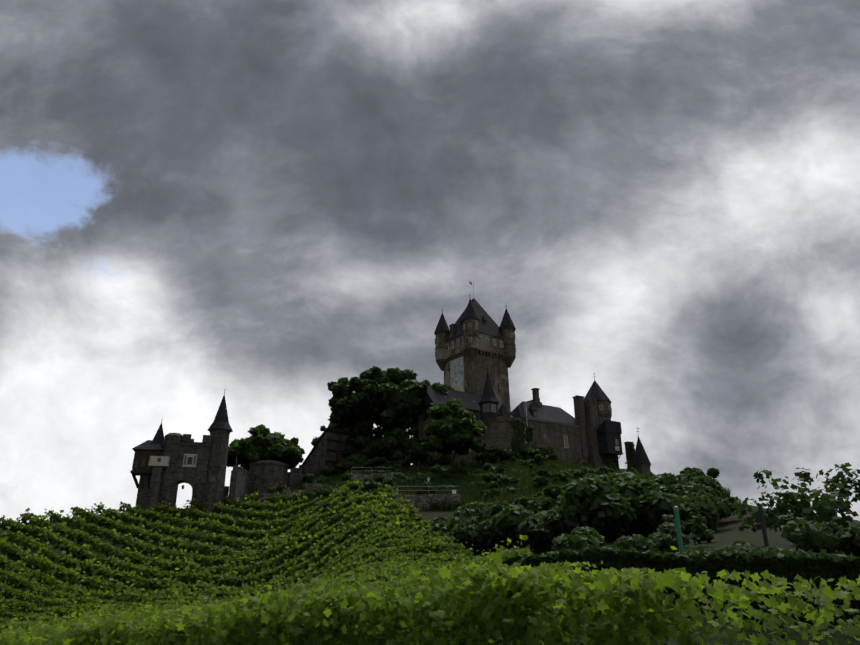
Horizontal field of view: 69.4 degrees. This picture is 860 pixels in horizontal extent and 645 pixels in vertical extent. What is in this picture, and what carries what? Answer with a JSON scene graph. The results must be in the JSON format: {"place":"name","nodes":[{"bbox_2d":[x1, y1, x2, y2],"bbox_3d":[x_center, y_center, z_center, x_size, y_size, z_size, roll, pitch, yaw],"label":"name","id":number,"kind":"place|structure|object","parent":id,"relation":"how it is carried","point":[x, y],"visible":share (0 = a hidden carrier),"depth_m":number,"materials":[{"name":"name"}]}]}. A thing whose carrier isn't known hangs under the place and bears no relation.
{"place":"outdoors","nodes":[
{"label":"outdoors","id":0,"kind":"place"},
{"bbox_2d":[0,0,859,522],"label":"sky","id":1,"kind":"structure","parent":0,"point":[267,203],"materials":[{"name":"grey"}]},
{"bbox_2d":[1,497,859,644],"bbox_3d":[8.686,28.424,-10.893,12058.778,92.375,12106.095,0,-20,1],"label":"hill terrain","id":2,"kind":"structure","parent":0,"point":[728,532],"depth_m":36.27,"materials":[{"name":"green plant"}]},
{"bbox_2d":[0,480,431,602],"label":"vineyard","id":3,"kind":"object","parent":2,"relation":"on","point":[372,515],"visible":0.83,"depth_m":64.24,"materials":[{"name":"green plant"}]},
{"bbox_2d":[130,389,376,513],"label":"gatehouse","id":4,"kind":"object","parent":2,"relation":"on","point":[163,467],"visible":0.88,"depth_m":88.39,"materials":[{"name":"stone"}]},
{"bbox_2d":[227,424,304,470],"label":"tree","id":5,"kind":"object","parent":2,"relation":"on","point":[261,442],"depth_m":102.06,"materials":[{"name":"green plant"}]},
{"bbox_2d":[311,413,383,448],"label":"tree","id":6,"kind":"object","parent":2,"relation":"on","point":[352,427],"depth_m":119.79,"materials":[{"name":"green plant"}]},
{"bbox_2d":[327,366,421,438],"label":"tree","id":7,"kind":"object","parent":2,"relation":"on","point":[375,388],"depth_m":116.75,"materials":[{"name":"green plant"}]},
{"bbox_2d":[0,526,825,632],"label":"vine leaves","id":8,"kind":"object","parent":2,"relation":"on","point":[386,556],"visible":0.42,"depth_m":42.95,"materials":[{"name":"green plant"}]},
{"bbox_2d":[375,369,454,437],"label":"tree","id":9,"kind":"object","parent":2,"relation":"on","point":[414,390],"depth_m":115.24,"materials":[{"name":"green plant"}]},
{"bbox_2d":[0,561,859,644],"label":"vine leaves","id":10,"kind":"object","parent":2,"relation":"on","point":[543,603],"visible":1,"depth_m":7.25,"materials":[{"name":"green plant"}]},
{"bbox_2d":[419,398,486,473],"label":"tree","id":11,"kind":"object","parent":2,"relation":"on","point":[462,428],"depth_m":93.69,"materials":[{"name":"green plant"}]},
{"bbox_2d":[275,428,741,554],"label":"hill shrubs","id":12,"kind":"object","parent":2,"relation":"on","point":[607,503],"depth_m":47.37,"materials":[{"name":"green plant"}]},
{"bbox_2d":[287,458,732,530],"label":"hillside","id":13,"kind":"structure","parent":2,"relation":"on","point":[466,491],"depth_m":85.32,"materials":[{"name":"green plant"}]},
{"bbox_2d":[236,457,785,641],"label":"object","id":14,"kind":"structure","parent":2,"relation":"on","point":[417,501],"depth_m":73.19,"materials":[{"name":"stone"}]},
{"bbox_2d":[413,280,653,474],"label":"castle","id":15,"kind":"structure","parent":2,"relation":"on","point":[475,350],"depth_m":133.20,"materials":[{"name":"stone"}]},
{"bbox_2d":[511,418,653,476],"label":"ivy","id":16,"kind":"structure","parent":15,"relation":"attached to","point":[522,436],"depth_m":123.25,"materials":[{"name":"green plant"}]},
{"bbox_2d":[520,544,859,627],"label":"clipped hedge","id":17,"kind":"object","parent":2,"relation":"on","point":[789,564],"visible":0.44,"depth_m":11.87,"materials":[{"name":"green plant"}]},
{"bbox_2d":[551,462,859,556],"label":"shrubs","id":18,"kind":"object","parent":2,"relation":"on","point":[833,534],"visible":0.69,"depth_m":19.90,"materials":[{"name":"green plant"}]}
]}

